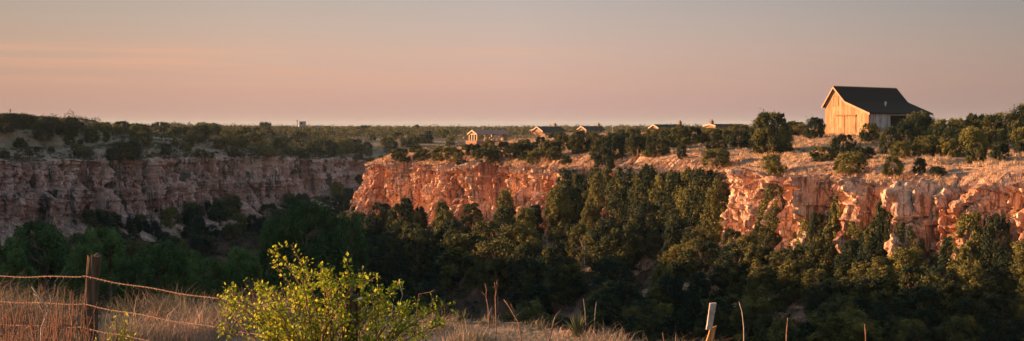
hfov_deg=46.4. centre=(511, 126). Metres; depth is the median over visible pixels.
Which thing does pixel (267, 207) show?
juniper bush
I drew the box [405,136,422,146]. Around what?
juniper bush
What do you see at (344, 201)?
juniper bush
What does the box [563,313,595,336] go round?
yucca
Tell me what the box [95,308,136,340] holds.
young vine
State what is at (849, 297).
juniper tree
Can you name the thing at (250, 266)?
broadleaf tree
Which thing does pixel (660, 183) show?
juniper tree
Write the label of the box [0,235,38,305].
broadleaf tree
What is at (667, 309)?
juniper tree
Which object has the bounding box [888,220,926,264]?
juniper tree
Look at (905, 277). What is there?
juniper tree
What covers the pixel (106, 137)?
juniper bush
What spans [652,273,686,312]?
juniper tree
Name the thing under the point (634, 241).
juniper tree
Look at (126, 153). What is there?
juniper bush
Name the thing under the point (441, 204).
juniper tree
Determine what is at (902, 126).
juniper bush
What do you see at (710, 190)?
juniper tree
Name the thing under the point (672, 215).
juniper tree
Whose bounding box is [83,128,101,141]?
juniper bush
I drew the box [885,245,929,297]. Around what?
juniper tree
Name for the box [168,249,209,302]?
broadleaf tree
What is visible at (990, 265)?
juniper tree
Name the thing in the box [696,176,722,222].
juniper tree
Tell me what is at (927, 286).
juniper tree
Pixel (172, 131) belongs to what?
juniper bush
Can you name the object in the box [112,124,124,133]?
juniper bush
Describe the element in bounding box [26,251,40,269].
juniper bush
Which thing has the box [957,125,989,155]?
juniper bush
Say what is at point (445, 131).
juniper bush
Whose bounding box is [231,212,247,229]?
juniper bush
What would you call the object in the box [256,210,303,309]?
broadleaf tree
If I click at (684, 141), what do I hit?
juniper bush
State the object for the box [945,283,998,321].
juniper tree
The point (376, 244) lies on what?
juniper tree
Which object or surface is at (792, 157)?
plateau grass
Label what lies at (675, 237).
juniper tree
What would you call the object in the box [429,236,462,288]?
juniper tree
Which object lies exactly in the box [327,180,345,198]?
juniper bush
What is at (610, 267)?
juniper tree
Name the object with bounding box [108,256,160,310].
broadleaf tree
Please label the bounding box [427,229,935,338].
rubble
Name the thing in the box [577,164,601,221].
juniper tree
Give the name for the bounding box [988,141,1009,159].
juniper bush
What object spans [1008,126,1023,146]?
juniper bush
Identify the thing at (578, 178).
juniper tree
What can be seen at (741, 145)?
juniper bush
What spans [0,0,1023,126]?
sky
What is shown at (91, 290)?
barbed wire fence
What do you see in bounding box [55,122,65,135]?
juniper bush
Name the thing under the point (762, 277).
juniper tree
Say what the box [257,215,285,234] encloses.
juniper bush
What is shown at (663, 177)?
juniper tree
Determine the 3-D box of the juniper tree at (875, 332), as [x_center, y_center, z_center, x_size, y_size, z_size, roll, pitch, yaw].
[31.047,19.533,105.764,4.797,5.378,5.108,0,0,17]
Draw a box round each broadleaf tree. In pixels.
[0,218,74,307]
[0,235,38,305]
[56,241,108,311]
[75,225,131,310]
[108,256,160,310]
[125,239,193,309]
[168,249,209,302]
[184,254,234,308]
[215,242,266,312]
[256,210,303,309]
[265,195,356,311]
[335,211,374,297]
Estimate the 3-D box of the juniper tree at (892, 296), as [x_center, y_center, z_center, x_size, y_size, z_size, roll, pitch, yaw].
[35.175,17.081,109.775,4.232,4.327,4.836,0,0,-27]
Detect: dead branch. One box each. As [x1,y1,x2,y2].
[31,286,51,340]
[385,282,407,340]
[543,319,563,340]
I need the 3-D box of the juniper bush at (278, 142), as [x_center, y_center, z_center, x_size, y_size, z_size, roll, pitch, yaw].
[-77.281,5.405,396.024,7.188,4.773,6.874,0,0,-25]
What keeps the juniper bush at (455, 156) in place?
on the cliff
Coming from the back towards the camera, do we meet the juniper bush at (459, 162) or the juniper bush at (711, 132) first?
the juniper bush at (459, 162)
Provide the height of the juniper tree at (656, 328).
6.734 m
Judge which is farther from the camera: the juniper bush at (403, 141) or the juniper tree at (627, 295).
the juniper bush at (403, 141)
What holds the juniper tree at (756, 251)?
on the ground at (475, 294)
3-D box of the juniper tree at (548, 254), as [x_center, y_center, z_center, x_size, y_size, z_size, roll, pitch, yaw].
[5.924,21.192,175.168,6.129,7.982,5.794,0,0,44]
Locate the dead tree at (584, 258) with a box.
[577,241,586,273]
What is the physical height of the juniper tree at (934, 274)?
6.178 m
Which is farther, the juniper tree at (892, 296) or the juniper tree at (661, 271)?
the juniper tree at (661, 271)
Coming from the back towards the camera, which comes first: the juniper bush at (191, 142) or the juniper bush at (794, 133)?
the juniper bush at (191, 142)
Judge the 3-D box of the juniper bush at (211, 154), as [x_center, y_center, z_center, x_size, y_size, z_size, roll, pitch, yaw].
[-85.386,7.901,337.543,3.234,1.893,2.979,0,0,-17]
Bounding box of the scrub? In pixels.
[0,113,1012,181]
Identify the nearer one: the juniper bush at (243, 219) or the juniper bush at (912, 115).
the juniper bush at (912, 115)
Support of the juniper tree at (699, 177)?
on the ground at (475, 294)
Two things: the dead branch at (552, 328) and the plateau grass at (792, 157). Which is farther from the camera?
the plateau grass at (792, 157)
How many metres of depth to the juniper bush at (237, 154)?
343.90 m
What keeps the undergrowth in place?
on the ground at (475, 294)
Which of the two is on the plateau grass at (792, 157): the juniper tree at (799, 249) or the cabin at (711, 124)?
the cabin at (711, 124)
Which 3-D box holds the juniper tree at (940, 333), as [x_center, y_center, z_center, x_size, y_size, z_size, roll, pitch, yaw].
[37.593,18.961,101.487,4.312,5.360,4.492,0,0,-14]
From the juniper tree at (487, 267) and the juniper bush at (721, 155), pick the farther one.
the juniper tree at (487, 267)
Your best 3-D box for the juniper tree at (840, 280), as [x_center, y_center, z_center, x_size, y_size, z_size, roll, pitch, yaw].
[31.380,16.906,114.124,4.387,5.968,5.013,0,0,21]
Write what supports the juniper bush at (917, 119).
on the ground at (475, 294)
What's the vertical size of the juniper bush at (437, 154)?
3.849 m
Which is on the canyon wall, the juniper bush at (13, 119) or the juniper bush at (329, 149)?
the juniper bush at (329, 149)
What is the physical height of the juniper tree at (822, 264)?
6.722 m
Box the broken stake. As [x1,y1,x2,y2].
[706,303,716,340]
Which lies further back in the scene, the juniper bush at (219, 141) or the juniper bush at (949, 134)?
the juniper bush at (219, 141)
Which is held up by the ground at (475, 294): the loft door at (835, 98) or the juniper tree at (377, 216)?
the juniper tree at (377, 216)
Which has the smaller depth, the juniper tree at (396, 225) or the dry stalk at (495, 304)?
the dry stalk at (495, 304)
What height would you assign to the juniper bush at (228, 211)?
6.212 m
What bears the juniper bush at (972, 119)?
on the ground at (475, 294)
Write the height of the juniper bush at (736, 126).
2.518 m
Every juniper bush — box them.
[0,113,20,132]
[0,150,10,158]
[6,112,25,126]
[13,136,27,147]
[18,114,39,128]
[25,150,33,155]
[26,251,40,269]
[27,219,42,231]
[27,233,37,245]
[31,120,54,141]
[33,146,39,152]
[43,116,60,129]
[47,146,54,151]
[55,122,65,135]
[61,116,80,131]
[63,136,75,144]
[68,128,77,136]
[70,231,84,251]
[73,150,80,158]
[78,145,93,156]
[79,126,88,131]
[79,208,109,228]
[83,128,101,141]
[90,122,100,129]
[94,209,124,229]
[96,122,111,130]
[99,124,112,133]
[102,131,109,141]
[104,140,143,161]
[107,226,121,233]
[111,120,130,132]
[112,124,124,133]
[114,231,126,252]
[120,150,140,158]
[124,216,142,232]
[127,125,143,136]
[133,131,153,146]
[134,213,147,229]
[137,124,151,132]
[141,219,162,237]
[151,121,168,132]
[152,230,169,244]
[159,143,172,155]
[160,206,180,226]
[162,235,179,250]
[167,125,180,135]
[176,126,189,135]
[179,142,192,150]
[179,201,204,222]
[179,207,204,228]
[180,226,199,240]
[185,139,194,146]
[187,124,211,141]
[187,223,200,236]
[190,235,211,253]
[194,149,206,157]
[196,216,205,229]
[200,235,219,253]
[202,224,219,237]
[203,198,227,222]
[207,152,213,157]
[209,125,221,135]
[212,136,228,149]
[219,205,240,221]
[220,130,232,140]
[221,219,242,238]
[222,192,241,213]
[228,134,249,147]
[229,145,237,151]
[229,152,242,156]
[231,129,244,139]
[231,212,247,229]
[244,131,264,144]
[247,214,256,229]
[254,143,276,156]
[255,217,264,230]
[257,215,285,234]
[258,203,279,217]
[259,121,270,126]
[263,130,275,138]
[269,137,288,148]
[270,208,284,225]
[277,193,295,208]
[280,147,307,158]
[285,197,299,207]
[286,131,307,144]
[295,193,306,202]
[298,192,311,209]
[305,137,321,147]
[305,143,325,154]
[319,139,338,154]
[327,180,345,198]
[332,193,353,214]
[335,137,355,154]
[342,187,353,194]
[350,138,363,153]
[353,153,362,159]
[355,174,363,183]
[361,141,372,149]
[365,147,372,156]
[379,136,391,145]
[383,145,392,151]
[384,139,397,148]
[390,147,410,163]
[392,131,404,139]
[400,137,412,145]
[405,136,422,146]
[409,145,423,152]
[412,148,431,160]
[420,134,433,143]
[429,144,459,161]
[438,128,448,137]
[445,137,455,144]
[452,152,462,161]
[456,160,469,164]
[464,141,480,155]
[475,147,501,162]
[485,139,494,145]
[487,144,498,150]
[497,141,508,150]
[503,141,523,158]
[517,139,530,143]
[517,151,527,160]
[520,143,535,151]
[525,150,540,164]
[535,136,545,144]
[539,138,560,158]
[545,146,562,159]
[553,134,569,149]
[554,131,569,140]
[560,155,572,164]
[567,133,585,153]
[573,127,584,136]
[582,132,602,150]
[589,136,610,161]
[592,147,613,165]
[603,129,626,161]
[613,128,625,136]
[617,131,633,151]
[625,127,640,135]
[625,132,648,157]
[640,133,657,145]
[641,137,672,156]
[646,128,655,133]
[650,130,658,138]
[660,128,671,137]
[664,135,676,147]
[668,125,690,147]
[676,145,687,158]
[679,136,688,146]
[687,126,703,144]
[693,134,707,144]
[700,147,733,167]
[704,128,719,140]
[705,141,716,149]
[712,133,722,142]
[715,128,733,139]
[717,139,727,149]
[725,135,732,143]
[727,123,750,133]
[728,129,749,147]
[739,135,750,147]
[748,108,795,153]
[757,153,788,174]
[788,121,798,134]
[789,121,810,134]
[802,117,826,138]
[809,146,838,161]
[829,133,857,153]
[832,151,869,174]
[850,146,875,158]
[858,122,883,141]
[878,126,901,153]
[880,154,903,178]
[890,140,911,157]
[892,118,919,149]
[905,111,933,136]
[908,114,934,137]
[910,134,941,156]
[911,157,926,173]
[920,129,933,149]
[927,122,950,141]
[928,166,946,175]
[932,126,958,148]
[935,117,959,128]
[935,137,960,156]
[947,122,964,130]
[948,118,966,126]
[953,128,962,143]
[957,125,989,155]
[964,142,987,163]
[965,113,983,127]
[971,125,994,145]
[976,112,1007,139]
[981,127,1010,149]
[988,111,1023,133]
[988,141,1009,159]
[1006,120,1023,143]
[1008,103,1023,122]
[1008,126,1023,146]
[1013,140,1023,153]
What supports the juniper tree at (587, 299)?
on the ground at (475, 294)
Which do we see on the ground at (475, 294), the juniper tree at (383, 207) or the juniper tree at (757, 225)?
the juniper tree at (383, 207)
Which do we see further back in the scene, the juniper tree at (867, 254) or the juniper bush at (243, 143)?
the juniper bush at (243, 143)
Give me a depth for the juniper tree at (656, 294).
135.16 m
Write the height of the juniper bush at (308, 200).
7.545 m
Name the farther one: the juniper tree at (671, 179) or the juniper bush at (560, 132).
the juniper bush at (560, 132)
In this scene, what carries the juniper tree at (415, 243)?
on the ground at (475, 294)
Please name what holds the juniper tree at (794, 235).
on the cliff
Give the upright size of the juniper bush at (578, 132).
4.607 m
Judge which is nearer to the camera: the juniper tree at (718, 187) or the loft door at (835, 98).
the juniper tree at (718, 187)
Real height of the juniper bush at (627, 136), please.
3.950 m
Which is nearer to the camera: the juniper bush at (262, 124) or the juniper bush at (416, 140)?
the juniper bush at (416, 140)
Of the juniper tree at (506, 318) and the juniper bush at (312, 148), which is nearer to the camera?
the juniper tree at (506, 318)
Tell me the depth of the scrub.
331.42 m
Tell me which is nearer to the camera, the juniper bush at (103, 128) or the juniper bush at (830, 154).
the juniper bush at (830, 154)
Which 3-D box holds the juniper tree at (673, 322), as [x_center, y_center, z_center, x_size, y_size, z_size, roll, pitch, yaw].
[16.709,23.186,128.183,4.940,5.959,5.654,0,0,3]
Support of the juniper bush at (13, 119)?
on the ground at (475, 294)
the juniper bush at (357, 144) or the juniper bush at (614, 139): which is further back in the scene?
the juniper bush at (357, 144)
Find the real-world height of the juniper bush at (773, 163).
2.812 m
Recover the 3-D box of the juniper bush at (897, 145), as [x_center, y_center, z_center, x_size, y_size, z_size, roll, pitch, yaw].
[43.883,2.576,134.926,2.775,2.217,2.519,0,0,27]
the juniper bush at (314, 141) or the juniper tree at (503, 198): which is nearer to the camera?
the juniper tree at (503, 198)
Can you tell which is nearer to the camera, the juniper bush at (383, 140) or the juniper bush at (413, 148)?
the juniper bush at (413, 148)
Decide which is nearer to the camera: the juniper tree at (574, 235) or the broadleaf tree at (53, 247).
the broadleaf tree at (53, 247)
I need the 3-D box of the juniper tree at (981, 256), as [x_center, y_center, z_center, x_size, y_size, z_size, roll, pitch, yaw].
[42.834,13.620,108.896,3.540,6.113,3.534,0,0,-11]
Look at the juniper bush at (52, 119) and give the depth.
312.82 m
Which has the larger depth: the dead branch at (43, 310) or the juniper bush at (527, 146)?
the juniper bush at (527, 146)
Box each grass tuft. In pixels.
[143,308,160,323]
[454,307,468,323]
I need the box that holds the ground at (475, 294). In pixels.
[0,119,1023,340]
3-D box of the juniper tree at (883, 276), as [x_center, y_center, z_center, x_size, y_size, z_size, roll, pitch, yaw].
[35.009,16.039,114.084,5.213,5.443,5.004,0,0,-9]
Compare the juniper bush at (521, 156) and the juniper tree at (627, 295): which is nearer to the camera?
the juniper tree at (627, 295)
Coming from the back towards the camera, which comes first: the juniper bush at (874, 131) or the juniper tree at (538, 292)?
the juniper bush at (874, 131)
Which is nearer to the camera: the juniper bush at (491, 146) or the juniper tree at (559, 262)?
the juniper tree at (559, 262)
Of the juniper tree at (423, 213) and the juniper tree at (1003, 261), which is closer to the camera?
the juniper tree at (1003, 261)
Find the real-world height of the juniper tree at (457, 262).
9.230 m
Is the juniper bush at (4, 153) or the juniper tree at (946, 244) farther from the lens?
the juniper bush at (4, 153)
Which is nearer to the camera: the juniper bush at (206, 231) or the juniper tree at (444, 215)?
the juniper tree at (444, 215)
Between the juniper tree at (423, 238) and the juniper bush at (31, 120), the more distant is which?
the juniper bush at (31, 120)
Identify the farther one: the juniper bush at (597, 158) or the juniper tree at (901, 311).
the juniper bush at (597, 158)
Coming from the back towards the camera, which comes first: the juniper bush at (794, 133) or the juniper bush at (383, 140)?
the juniper bush at (383, 140)
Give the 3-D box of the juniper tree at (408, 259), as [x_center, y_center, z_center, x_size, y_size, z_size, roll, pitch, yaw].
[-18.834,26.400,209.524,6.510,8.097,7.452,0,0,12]
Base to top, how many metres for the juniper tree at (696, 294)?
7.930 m
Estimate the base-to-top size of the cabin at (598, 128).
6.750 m
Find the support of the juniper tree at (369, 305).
on the ground at (475, 294)
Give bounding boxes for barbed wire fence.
[0,252,361,340]
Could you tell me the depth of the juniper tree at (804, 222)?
131.32 m
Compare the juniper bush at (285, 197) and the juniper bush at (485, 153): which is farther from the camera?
the juniper bush at (285, 197)
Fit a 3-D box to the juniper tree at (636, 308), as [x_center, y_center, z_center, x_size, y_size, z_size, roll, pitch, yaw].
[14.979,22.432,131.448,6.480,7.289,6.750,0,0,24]
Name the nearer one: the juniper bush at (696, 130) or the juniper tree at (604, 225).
the juniper tree at (604, 225)
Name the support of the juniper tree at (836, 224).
on the cliff
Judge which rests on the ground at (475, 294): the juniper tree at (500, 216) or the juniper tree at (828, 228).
the juniper tree at (500, 216)
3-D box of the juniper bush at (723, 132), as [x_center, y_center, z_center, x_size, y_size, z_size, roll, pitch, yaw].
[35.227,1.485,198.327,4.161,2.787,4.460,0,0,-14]
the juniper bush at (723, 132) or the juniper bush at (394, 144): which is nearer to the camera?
the juniper bush at (723, 132)
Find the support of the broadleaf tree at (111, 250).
on the ground at (475, 294)
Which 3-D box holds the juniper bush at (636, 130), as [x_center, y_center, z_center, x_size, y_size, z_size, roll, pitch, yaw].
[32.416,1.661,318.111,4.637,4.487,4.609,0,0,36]
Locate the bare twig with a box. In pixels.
[413,289,437,338]
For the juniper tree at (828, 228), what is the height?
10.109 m
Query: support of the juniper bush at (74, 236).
on the ground at (475, 294)
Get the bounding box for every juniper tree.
[293,213,326,255]
[297,293,324,315]
[337,209,374,231]
[348,236,385,272]
[349,228,357,277]
[359,300,382,318]
[360,216,386,255]
[360,234,398,299]
[365,201,393,236]
[368,249,392,291]
[376,206,398,222]
[380,305,412,316]
[382,229,398,248]
[385,202,414,233]
[385,258,417,300]
[385,277,416,308]
[388,220,409,235]
[388,313,413,319]
[389,255,419,295]
[391,225,436,282]
[392,234,402,252]
[395,227,427,268]
[399,197,415,216]
[400,223,424,252]
[401,282,430,314]
[408,210,425,227]
[410,295,455,318]
[411,206,428,229]
[413,278,457,314]
[429,208,455,247]
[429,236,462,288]
[430,200,448,232]
[431,218,469,261]
[436,231,491,291]
[443,226,470,265]
[448,233,475,279]
[458,201,484,233]
[465,221,501,270]
[468,237,511,295]
[489,226,512,257]
[490,224,526,281]
[492,205,516,238]
[493,186,516,224]
[497,221,548,278]
[497,297,553,326]
[501,312,514,321]
[503,255,551,309]
[505,240,544,277]
[507,248,533,290]
[515,204,539,253]
[522,281,554,318]
[529,204,545,235]
[536,245,561,277]
[541,184,577,242]
[543,256,585,305]
[543,257,586,298]
[544,238,571,258]
[544,314,572,329]
[550,186,575,232]
[556,164,571,188]
[559,223,578,252]
[560,171,578,216]
[564,223,588,268]
[565,169,585,227]
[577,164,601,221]
[578,204,597,242]
[579,291,624,333]
[580,216,625,272]
[581,229,596,263]
[583,227,597,267]
[583,286,599,311]
[585,169,607,226]
[585,170,602,229]
[586,309,622,332]
[587,279,644,321]
[588,220,645,271]
[588,259,642,297]
[590,280,641,327]
[591,253,628,286]
[598,156,614,218]
[604,169,638,233]
[605,166,633,223]
[611,169,637,232]
[620,298,665,340]
[622,300,643,334]
[626,168,655,234]
[627,311,673,340]
[632,163,659,218]
[633,200,663,250]
[634,319,673,340]
[637,320,676,340]
[643,225,663,261]
[644,262,674,296]
[645,284,671,313]
[647,170,678,235]
[650,316,684,339]
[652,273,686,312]
[654,300,674,333]
[655,171,686,226]
[655,190,664,228]
[655,308,692,340]
[657,244,693,272]
[658,219,682,263]
[659,186,677,241]
[660,167,677,203]
[662,208,686,241]
[665,218,685,241]
[667,259,687,286]
[673,164,695,228]
[676,186,692,227]
[678,240,721,282]
[680,224,710,253]
[681,269,714,334]
[682,238,704,271]
[684,165,716,238]
[689,170,730,239]
[689,181,706,239]
[694,296,738,340]
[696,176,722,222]
[698,185,722,243]
[705,175,726,244]
[705,196,728,242]
[706,242,754,302]
[707,257,747,302]
[718,292,754,320]
[719,226,744,251]
[729,295,780,340]
[734,233,757,261]
[735,241,767,297]
[737,264,787,317]
[751,207,767,241]
[753,226,781,248]
[755,246,780,283]
[756,183,787,239]
[763,247,797,289]
[765,315,795,340]
[772,258,813,302]
[778,243,830,292]
[787,232,796,248]
[788,319,816,340]
[794,219,813,249]
[794,314,843,340]
[798,231,838,281]
[800,268,829,298]
[803,284,830,318]
[804,209,827,245]
[804,309,841,336]
[811,278,865,310]
[812,292,866,340]
[817,208,840,271]
[817,274,860,322]
[821,194,843,269]
[827,293,856,326]
[831,238,860,277]
[831,308,871,340]
[832,264,851,294]
[839,318,889,340]
[842,221,868,261]
[842,296,870,339]
[846,275,898,310]
[847,261,871,284]
[851,230,866,270]
[852,241,887,276]
[857,219,888,257]
[858,268,903,302]
[863,255,891,296]
[866,303,896,340]
[870,289,912,318]
[871,198,893,261]
[873,300,907,340]
[881,315,906,340]
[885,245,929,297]
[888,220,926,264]
[891,316,933,340]
[895,265,922,307]
[896,284,947,336]
[901,325,933,340]
[906,308,935,330]
[911,276,951,306]
[916,265,967,321]
[922,283,956,337]
[927,252,939,269]
[928,319,977,340]
[936,276,976,321]
[937,233,954,274]
[944,313,984,340]
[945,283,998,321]
[945,297,996,339]
[946,252,979,278]
[947,207,982,265]
[950,263,996,301]
[957,246,981,279]
[970,321,987,339]
[971,247,991,275]
[971,275,1006,314]
[977,211,1013,290]
[982,264,1007,291]
[983,248,1017,300]
[989,255,1012,296]
[1003,239,1023,294]
[1006,266,1023,301]
[1008,293,1023,322]
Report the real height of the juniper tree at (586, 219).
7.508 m
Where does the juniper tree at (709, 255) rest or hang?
on the ground at (475, 294)
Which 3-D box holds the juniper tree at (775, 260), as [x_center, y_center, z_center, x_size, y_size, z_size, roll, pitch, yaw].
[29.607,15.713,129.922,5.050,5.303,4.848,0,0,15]
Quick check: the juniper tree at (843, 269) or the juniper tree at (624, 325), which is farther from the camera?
the juniper tree at (624, 325)
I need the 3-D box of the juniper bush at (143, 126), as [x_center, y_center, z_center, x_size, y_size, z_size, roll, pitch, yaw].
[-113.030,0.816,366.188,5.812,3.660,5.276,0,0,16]
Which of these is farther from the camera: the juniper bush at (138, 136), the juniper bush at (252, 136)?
the juniper bush at (252, 136)
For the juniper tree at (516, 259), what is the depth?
180.25 m
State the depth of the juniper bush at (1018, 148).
139.70 m
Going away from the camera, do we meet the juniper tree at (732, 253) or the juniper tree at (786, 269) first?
the juniper tree at (786, 269)
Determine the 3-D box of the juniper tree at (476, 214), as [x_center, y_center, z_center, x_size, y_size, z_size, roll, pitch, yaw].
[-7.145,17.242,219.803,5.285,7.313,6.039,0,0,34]
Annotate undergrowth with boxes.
[0,189,805,335]
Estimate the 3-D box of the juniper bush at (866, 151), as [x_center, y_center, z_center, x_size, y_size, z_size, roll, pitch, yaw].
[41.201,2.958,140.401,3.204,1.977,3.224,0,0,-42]
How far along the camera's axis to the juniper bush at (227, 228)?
316.79 m
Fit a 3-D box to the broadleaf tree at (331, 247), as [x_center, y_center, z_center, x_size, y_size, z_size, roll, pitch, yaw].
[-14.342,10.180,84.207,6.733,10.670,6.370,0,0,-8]
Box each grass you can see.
[0,113,368,161]
[0,271,726,340]
[16,326,189,340]
[364,128,1023,185]
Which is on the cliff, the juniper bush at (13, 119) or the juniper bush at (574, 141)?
the juniper bush at (574, 141)
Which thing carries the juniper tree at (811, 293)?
on the ground at (475, 294)
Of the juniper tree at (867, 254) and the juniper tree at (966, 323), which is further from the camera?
the juniper tree at (867, 254)
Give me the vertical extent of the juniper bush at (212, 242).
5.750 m
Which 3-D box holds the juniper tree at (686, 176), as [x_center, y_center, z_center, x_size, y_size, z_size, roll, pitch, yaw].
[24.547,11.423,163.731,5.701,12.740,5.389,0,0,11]
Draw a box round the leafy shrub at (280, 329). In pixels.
[213,241,455,340]
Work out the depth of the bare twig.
12.80 m
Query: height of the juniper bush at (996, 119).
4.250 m
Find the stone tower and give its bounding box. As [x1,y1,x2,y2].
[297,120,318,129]
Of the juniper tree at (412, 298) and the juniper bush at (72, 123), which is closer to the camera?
the juniper tree at (412, 298)
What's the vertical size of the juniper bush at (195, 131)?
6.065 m
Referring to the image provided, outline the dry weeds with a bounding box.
[0,284,117,340]
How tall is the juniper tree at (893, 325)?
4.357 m
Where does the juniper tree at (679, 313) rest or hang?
on the ground at (475, 294)
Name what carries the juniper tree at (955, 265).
on the cliff
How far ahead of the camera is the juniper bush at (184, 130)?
403.26 m
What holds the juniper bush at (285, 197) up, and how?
on the ground at (475, 294)
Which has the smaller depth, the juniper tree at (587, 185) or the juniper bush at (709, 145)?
the juniper bush at (709, 145)
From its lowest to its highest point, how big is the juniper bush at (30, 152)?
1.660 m
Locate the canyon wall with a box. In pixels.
[0,148,371,249]
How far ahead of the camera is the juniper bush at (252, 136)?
387.82 m
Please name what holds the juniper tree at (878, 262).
on the ground at (475, 294)
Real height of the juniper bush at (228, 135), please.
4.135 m
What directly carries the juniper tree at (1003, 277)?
on the cliff
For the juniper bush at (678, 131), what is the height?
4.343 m
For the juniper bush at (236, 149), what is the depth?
349.16 m
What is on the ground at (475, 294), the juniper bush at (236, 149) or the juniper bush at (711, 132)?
the juniper bush at (711, 132)
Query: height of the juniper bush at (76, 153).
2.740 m
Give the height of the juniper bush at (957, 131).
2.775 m
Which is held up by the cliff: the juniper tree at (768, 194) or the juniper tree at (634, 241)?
the juniper tree at (768, 194)
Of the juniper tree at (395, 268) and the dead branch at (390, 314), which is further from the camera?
the juniper tree at (395, 268)
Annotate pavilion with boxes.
[466,130,508,144]
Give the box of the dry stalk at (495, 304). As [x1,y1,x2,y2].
[494,281,497,332]
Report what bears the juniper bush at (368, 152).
on the ground at (475, 294)
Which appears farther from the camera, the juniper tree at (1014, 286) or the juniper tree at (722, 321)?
the juniper tree at (722, 321)
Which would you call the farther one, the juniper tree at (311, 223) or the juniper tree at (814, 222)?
the juniper tree at (311, 223)
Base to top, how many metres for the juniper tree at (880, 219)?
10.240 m
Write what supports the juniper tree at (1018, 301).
on the ground at (475, 294)
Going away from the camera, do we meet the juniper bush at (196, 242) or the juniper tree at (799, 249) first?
the juniper tree at (799, 249)
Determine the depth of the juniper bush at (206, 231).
314.59 m
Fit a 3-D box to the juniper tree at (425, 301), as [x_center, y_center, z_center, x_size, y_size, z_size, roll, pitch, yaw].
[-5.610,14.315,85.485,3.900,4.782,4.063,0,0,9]
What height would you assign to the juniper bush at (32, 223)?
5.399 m
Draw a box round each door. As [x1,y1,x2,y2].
[833,96,838,105]
[833,116,844,132]
[845,116,855,132]
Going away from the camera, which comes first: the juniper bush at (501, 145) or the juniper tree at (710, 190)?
the juniper tree at (710, 190)
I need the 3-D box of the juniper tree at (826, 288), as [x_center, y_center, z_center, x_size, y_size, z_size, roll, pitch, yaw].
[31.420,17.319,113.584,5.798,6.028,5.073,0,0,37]
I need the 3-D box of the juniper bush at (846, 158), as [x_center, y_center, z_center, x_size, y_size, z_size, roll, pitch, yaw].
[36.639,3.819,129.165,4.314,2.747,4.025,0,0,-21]
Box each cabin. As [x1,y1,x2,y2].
[529,123,565,136]
[576,123,605,133]
[648,120,682,130]
[703,120,748,130]
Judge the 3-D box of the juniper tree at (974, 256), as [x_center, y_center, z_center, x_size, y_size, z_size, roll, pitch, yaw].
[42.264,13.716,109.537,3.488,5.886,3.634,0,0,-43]
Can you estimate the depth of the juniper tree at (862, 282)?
111.60 m
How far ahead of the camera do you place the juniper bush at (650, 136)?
202.70 m
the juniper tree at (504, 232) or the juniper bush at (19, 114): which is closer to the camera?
the juniper tree at (504, 232)
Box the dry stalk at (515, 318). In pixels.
[504,300,521,340]
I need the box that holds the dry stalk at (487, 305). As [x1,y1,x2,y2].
[482,285,489,327]
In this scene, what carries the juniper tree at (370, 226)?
on the ground at (475, 294)
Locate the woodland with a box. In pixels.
[17,109,1011,153]
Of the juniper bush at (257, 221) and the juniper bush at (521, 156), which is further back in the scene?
the juniper bush at (257, 221)
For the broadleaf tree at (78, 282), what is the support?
on the ground at (475, 294)
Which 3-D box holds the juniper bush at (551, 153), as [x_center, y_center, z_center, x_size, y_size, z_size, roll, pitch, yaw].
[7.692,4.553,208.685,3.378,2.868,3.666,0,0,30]
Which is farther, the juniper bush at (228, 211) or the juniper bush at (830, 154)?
the juniper bush at (228, 211)
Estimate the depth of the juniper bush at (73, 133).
314.27 m
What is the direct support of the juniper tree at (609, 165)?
on the ground at (475, 294)
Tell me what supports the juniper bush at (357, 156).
on the canyon wall
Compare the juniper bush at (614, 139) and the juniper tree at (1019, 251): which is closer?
the juniper tree at (1019, 251)
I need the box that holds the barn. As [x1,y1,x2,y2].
[821,86,932,134]
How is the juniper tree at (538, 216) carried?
on the ground at (475, 294)
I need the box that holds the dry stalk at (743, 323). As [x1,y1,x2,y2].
[739,303,743,340]
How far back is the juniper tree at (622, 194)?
175.51 m
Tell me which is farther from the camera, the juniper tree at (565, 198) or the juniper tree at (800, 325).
the juniper tree at (565, 198)
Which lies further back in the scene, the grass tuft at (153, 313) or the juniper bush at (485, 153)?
the juniper bush at (485, 153)
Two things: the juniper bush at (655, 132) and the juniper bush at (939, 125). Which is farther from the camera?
the juniper bush at (655, 132)
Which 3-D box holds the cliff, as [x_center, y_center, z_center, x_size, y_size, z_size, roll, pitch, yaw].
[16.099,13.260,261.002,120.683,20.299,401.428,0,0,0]
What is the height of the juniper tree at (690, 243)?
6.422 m
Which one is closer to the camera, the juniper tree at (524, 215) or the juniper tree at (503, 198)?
the juniper tree at (524, 215)
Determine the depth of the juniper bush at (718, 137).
194.62 m
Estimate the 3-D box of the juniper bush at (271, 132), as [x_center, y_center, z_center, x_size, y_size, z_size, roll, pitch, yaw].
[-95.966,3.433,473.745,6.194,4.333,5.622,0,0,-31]
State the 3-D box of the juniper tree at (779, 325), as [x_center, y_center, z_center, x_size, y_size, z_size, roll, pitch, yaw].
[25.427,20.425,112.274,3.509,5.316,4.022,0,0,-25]
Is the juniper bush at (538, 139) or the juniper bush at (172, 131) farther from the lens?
the juniper bush at (172, 131)
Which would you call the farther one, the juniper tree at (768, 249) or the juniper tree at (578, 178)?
the juniper tree at (578, 178)
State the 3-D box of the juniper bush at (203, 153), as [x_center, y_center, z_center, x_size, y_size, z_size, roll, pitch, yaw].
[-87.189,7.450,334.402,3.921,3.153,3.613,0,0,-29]
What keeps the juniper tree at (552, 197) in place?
on the ground at (475, 294)
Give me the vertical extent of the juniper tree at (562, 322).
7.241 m
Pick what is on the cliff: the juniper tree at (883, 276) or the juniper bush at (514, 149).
the juniper bush at (514, 149)
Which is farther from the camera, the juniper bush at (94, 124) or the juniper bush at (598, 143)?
the juniper bush at (94, 124)
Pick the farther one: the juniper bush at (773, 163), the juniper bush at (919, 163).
the juniper bush at (773, 163)

